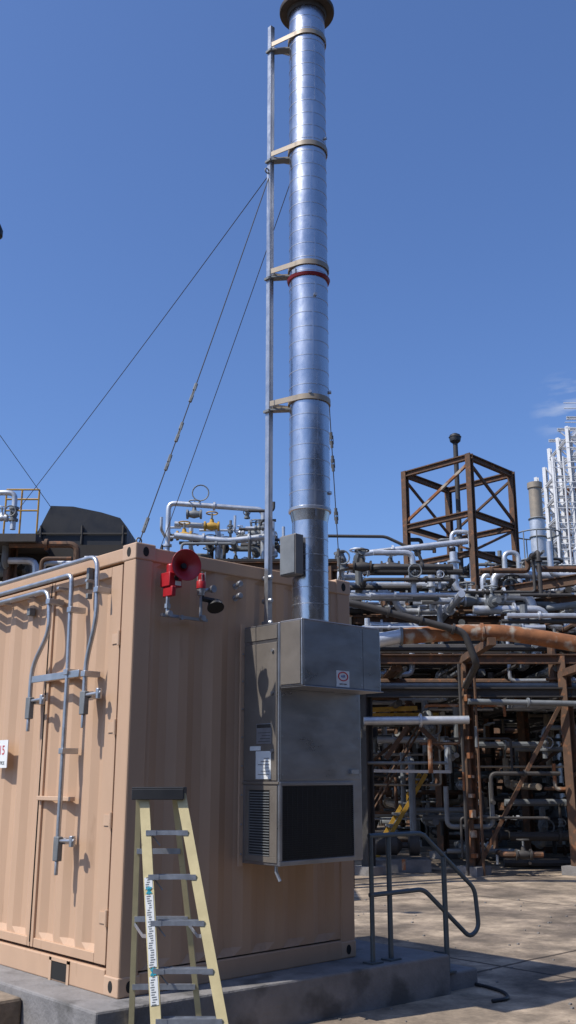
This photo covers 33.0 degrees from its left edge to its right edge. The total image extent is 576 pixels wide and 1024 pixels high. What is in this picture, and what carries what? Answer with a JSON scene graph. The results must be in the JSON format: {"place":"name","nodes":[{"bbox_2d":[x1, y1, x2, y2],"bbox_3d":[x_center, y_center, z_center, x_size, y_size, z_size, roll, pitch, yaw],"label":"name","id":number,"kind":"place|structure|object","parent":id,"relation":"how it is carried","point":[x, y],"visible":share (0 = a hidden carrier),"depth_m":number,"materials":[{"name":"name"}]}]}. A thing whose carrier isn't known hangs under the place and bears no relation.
{"place":"outdoors","nodes":[
{"label":"outdoors","id":0,"kind":"place"},
{"bbox_2d":[0,991,20,1023],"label":"raised pavement","id":1,"kind":"structure","parent":0,"point":[10,1008],"depth_m":6.20,"materials":[{"name":"concrete"}]},
{"bbox_2d":[0,0,575,601],"label":"sky","id":2,"kind":"structure","parent":0,"point":[133,133],"materials":[{"name":"blue"}]},
{"bbox_2d":[373,727,388,829],"bbox_3d":[2.209,7.667,29.991,1.408,4.068,1.440,14,-20,-41],"label":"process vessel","id":3,"kind":"object","parent":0,"point":[384,745],"depth_m":29.88,"materials":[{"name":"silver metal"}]},
{"bbox_2d":[305,826,575,1023],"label":"concrete yard","id":4,"kind":"structure","parent":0,"point":[536,983],"depth_m":10.12,"materials":[{"name":"beige concrete"}]},
{"bbox_2d":[0,489,48,580],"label":"valve platform","id":5,"kind":"structure","parent":4,"relation":"on","point":[9,572],"depth_m":12.22,"materials":[{"name":"yellow paint"}]},
{"bbox_2d":[0,225,51,508],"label":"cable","id":6,"kind":"object","parent":4,"relation":"on","point":[1,233],"visible":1,"depth_m":12.00,"materials":[{"name":"black metal"}]},
{"bbox_2d":[0,506,135,581],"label":"engine cooler","id":7,"kind":"object","parent":4,"relation":"on","point":[65,534],"visible":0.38,"depth_m":12.94,"materials":[{"name":"black metal"}]},
{"bbox_2d":[128,787,228,1023],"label":"stepladder","id":8,"kind":"object","parent":4,"relation":"on","point":[143,797],"visible":1,"depth_m":5.51,"materials":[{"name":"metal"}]},
{"bbox_2d":[0,939,450,1023],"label":"concrete pad","id":9,"kind":"object","parent":4,"relation":"on","point":[322,991],"visible":0.39,"depth_m":6.55,"materials":[{"name":"grey concrete"}]},
{"bbox_2d":[0,542,355,998],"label":"shipping container","id":10,"kind":"object","parent":9,"relation":"on","point":[115,687],"visible":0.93,"depth_m":6.86,"materials":[{"name":"beige metal"}]},
{"bbox_2d":[0,740,8,767],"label":"warning sign","id":11,"kind":"object","parent":10,"relation":"attached to","point":[4,745],"visible":1,"depth_m":7.54,"materials":[{"name":"white plastic"}]},
{"bbox_2d":[0,578,111,950],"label":"door panels","id":12,"kind":"structure","parent":10,"relation":"in","point":[66,901],"depth_m":7.11,"materials":[{"name":"beige paint"}]},
{"bbox_2d":[160,549,207,621],"bbox_3d":[-0.681,0.523,6.850,0.416,0.482,0.190,14,-20,-41],"label":"alarm horn","id":13,"kind":"object","parent":10,"relation":"attached to","point":[185,564],"visible":1,"depth_m":6.77,"materials":[{"name":"red metal"}]},
{"bbox_2d":[196,572,223,620],"bbox_3d":[-0.551,0.609,6.933,0.203,0.356,0.123,14,-20,-41],"label":"strobe beacon","id":14,"kind":"object","parent":10,"relation":"attached to","point":[214,606],"visible":0.98,"depth_m":6.91,"materials":[{"name":"red paint"}]},
{"bbox_2d":[232,581,242,600],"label":"conduit fittings","id":15,"kind":"object","parent":10,"relation":"attached to","point":[237,585],"visible":1,"depth_m":7.21,"materials":[{"name":"metal"}]},
{"bbox_2d":[237,618,383,881],"bbox_3d":[0.191,1.718,7.073,0.890,1.785,0.658,14,-20,-41],"label":"wall air conditioner","id":16,"kind":"object","parent":10,"relation":"attached to","point":[304,683],"depth_m":6.93,"materials":[{"name":"metal"}]},
{"bbox_2d":[261,0,333,624],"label":"exhaust stack","id":17,"kind":"object","parent":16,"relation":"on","point":[304,544],"visible":1,"depth_m":7.88,"materials":[{"name":"metal"}]},
{"bbox_2d":[18,168,342,579],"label":"guy wires","id":18,"kind":"object","parent":17,"relation":"attached to","point":[338,552],"visible":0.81,"depth_m":8.16,"materials":[{"name":"grey metal"}]},
{"bbox_2d":[280,534,294,574],"bbox_3d":[-0.006,0.321,7.298,0.006,0.290,0.158,14,-20,-41],"label":"junction box door","id":19,"kind":"structure","parent":17,"relation":"in","point":[287,543],"depth_m":7.29,"materials":[{"name":"grey metal"}]},
{"bbox_2d":[363,831,479,973],"bbox_3d":[1.057,3.044,7.577,1.232,1.057,0.127,11,-19,-36],"label":"handrail","id":20,"kind":"object","parent":9,"relation":"on","point":[390,892],"visible":0.97,"depth_m":7.49,"materials":[{"name":"black metal"}]},
{"bbox_2d":[160,484,336,579],"bbox_3d":[-0.750,2.722,16.199,3.100,6.432,1.898,0,-15,0],"label":"pipe manifold","id":21,"kind":"object","parent":4,"relation":"on","point":[254,537],"visible":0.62,"depth_m":16.40,"materials":[{"name":"silver metal"}]},
{"bbox_2d":[375,756,431,872],"bbox_3d":[1.900,5.386,17.449,1.100,1.940,1.300,0,-15,0],"label":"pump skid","id":22,"kind":"object","parent":4,"relation":"on","point":[417,864],"visible":0.78,"depth_m":16.84,"materials":[{"name":"metal"}]},
{"bbox_2d":[422,728,458,826],"bbox_3d":[4.612,7.267,29.085,1.576,4.368,1.614,14,-20,-41],"label":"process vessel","id":23,"kind":"object","parent":4,"relation":"on","point":[454,748],"visible":0.04,"depth_m":28.45,"materials":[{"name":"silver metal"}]},
{"bbox_2d":[378,727,519,798],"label":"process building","id":24,"kind":"structure","parent":4,"relation":"on","point":[380,748],"depth_m":38.32,"materials":[{"name":"grey metal"}]},
{"bbox_2d":[328,530,575,876],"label":"pipe rack","id":25,"kind":"object","parent":4,"relation":"on","point":[526,690],"visible":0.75,"depth_m":18.56,"materials":[{"name":"brown metal"}]},
{"bbox_2d":[401,433,519,615],"bbox_3d":[3.900,0.344,21.968,1.910,4.270,2.065,14,-20,-41],"label":"steel tower frame","id":26,"kind":"object","parent":25,"relation":"on","point":[471,514],"visible":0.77,"depth_m":21.74,"materials":[{"name":"brown metal"}]},
{"bbox_2d":[450,963,477,990],"bbox_3d":[0.932,3.838,8.046,0.405,0.230,1.279,14,-20,-41],"label":"concrete step","id":27,"kind":"object","parent":4,"relation":"on","point":[463,977],"visible":0.14,"depth_m":7.65,"materials":[{"name":"grey concrete"}]},
{"bbox_2d":[354,623,575,887],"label":"rusty pipeline","id":28,"kind":"object","parent":4,"relation":"on","point":[487,636],"visible":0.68,"depth_m":14.92,"materials":[{"name":"orange metal"}]},
{"bbox_2d":[349,599,479,688],"bbox_3d":[2.093,1.979,15.228,3.613,1.309,1.654,11,-19,-35],"label":"black pipeline","id":29,"kind":"object","parent":28,"relation":"on","point":[421,620],"visible":0.94,"depth_m":14.84,"materials":[{"name":"black metal"}]},
{"bbox_2d":[378,727,565,825],"bbox_3d":[8.500,6.839,34.290,23.008,8.202,4.606,0,-15,0],"label":"pipe rack","id":30,"kind":"object","parent":4,"relation":"on","point":[501,806],"visible":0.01,"depth_m":32.09,"materials":[{"name":"brown metal"}]},
{"bbox_2d":[474,982,508,1002],"bbox_3d":[1.545,3.682,7.471,0.208,0.026,0.707,2,-15,-9],"label":"hose","id":31,"kind":"object","parent":4,"relation":"on","point":[505,993],"visible":0.93,"depth_m":7.42,"materials":[{"name":"black rubber"}]},
{"bbox_2d":[519,481,563,797],"bbox_3d":[7.949,4.227,29.931,1.438,10.680,1.460,14,-20,-41],"label":"vent stack","id":32,"kind":"object","parent":4,"relation":"on","point":[537,530],"visible":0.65,"depth_m":30.74,"materials":[{"name":"silver metal"}]},
{"bbox_2d":[530,731,559,826],"bbox_3d":[7.440,6.796,28.683,1.331,5.068,1.267,14,-20,-41],"label":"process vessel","id":33,"kind":"object","parent":4,"relation":"on","point":[554,813],"visible":0.04,"depth_m":28.00,"materials":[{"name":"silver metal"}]},
{"bbox_2d":[534,402,575,589],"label":"lattice tower","id":34,"kind":"structure","parent":4,"relation":"on","point":[563,520],"depth_m":42.29,"materials":[{"name":"white metal"}]}
]}

